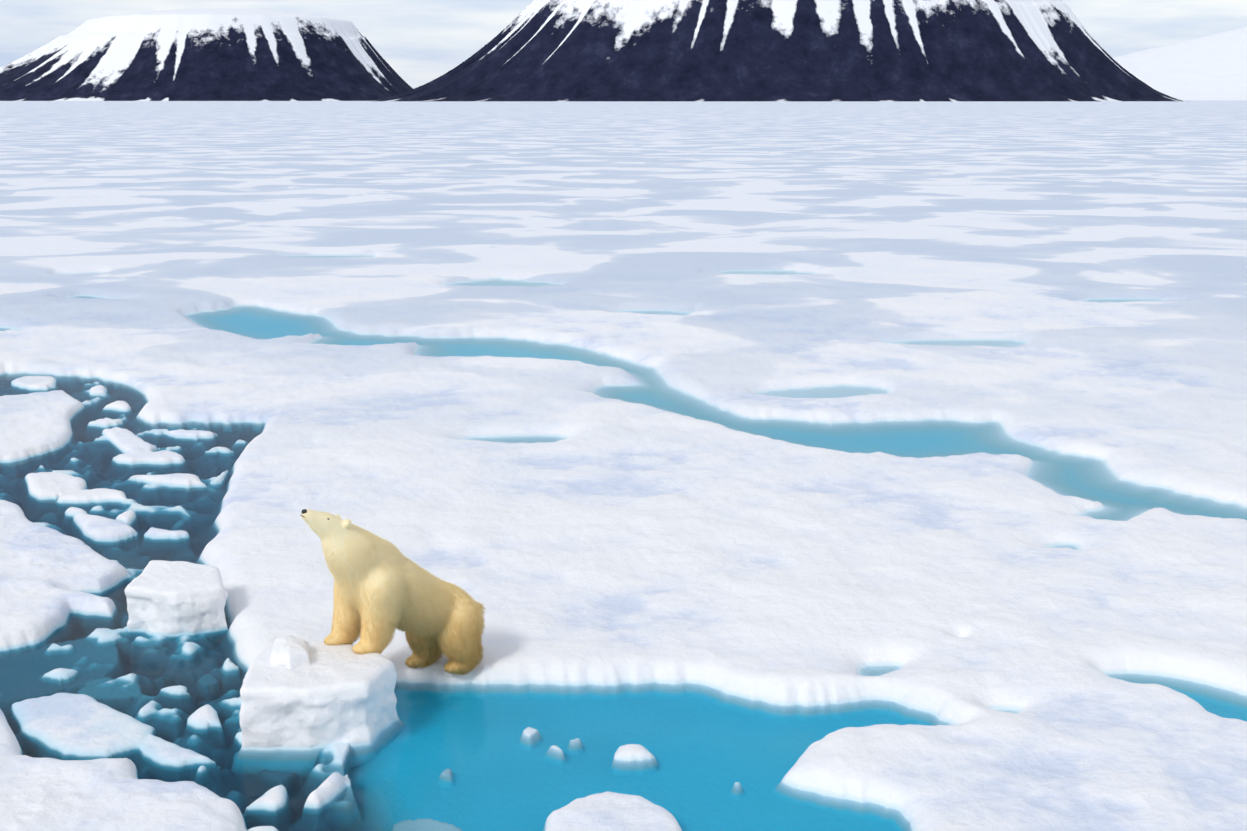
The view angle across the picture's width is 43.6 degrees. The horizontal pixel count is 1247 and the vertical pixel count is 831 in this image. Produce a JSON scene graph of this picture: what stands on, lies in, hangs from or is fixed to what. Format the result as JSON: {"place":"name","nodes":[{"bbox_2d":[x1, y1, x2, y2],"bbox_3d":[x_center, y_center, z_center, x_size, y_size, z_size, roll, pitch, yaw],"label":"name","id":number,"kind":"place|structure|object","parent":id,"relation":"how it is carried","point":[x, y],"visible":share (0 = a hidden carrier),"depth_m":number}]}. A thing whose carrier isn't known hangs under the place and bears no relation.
{"place":"outdoors","nodes":[
{"label":"outdoors","id":0,"kind":"place"},
{"bbox_2d":[0,9,412,100],"bbox_3d":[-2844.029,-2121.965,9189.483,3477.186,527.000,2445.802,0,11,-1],"label":"mountain","id":1,"kind":"structure","parent":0,"point":[213,55],"depth_m":8464.08},
{"bbox_2d":[0,101,1246,830],"bbox_3d":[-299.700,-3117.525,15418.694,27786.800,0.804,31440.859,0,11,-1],"label":"pack ice","id":2,"kind":"structure","parent":0,"point":[652,551],"depth_m":31.88},
{"bbox_2d":[124,560,228,645],"bbox_3d":[-6.128,2.758,21.754,1.508,1.178,1.628,0,11,-1],"label":"ice block","id":3,"kind":"object","parent":2,"relation":"on","point":[174,600],"depth_m":21.20},
{"bbox_2d":[231,641,406,781],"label":"ice block","id":4,"kind":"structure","parent":2,"relation":"on","point":[332,694],"depth_m":17.42},
{"bbox_2d":[270,635,311,668],"bbox_3d":[-3.896,2.750,18.214,0.482,0.260,0.824,-3,12,-14],"label":"ice chunk","id":5,"kind":"object","parent":4,"relation":"on","point":[290,651],"visible":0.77,"depth_m":17.97},
{"bbox_2d":[301,509,485,674],"bbox_3d":[-2.766,2.094,18.853,2.398,2.355,0.910,-9,14,-37],"label":"polar bear","id":6,"kind":"object","parent":2,"relation":"on","point":[382,588],"visible":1,"depth_m":18.58},
{"bbox_2d":[0,256,1246,830],"bbox_3d":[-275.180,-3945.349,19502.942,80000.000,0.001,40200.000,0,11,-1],"label":"sea water","id":7,"kind":"structure","parent":0,"point":[320,322],"depth_m":28.36},
{"bbox_2d":[0,0,1246,88],"label":"sky","id":8,"kind":"structure","parent":0,"point":[422,41]},
{"bbox_2d":[373,0,1183,100],"bbox_3d":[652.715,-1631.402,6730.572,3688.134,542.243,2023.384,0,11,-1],"label":"mountain","id":9,"kind":"structure","parent":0,"point":[794,50],"depth_m":6060.60},
{"bbox_2d":[1113,27,1246,100],"bbox_3d":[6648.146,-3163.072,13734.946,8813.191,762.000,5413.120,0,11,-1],"label":"snowy hill","id":10,"kind":"structure","parent":0,"point":[1211,68],"depth_m":12615.99}
]}

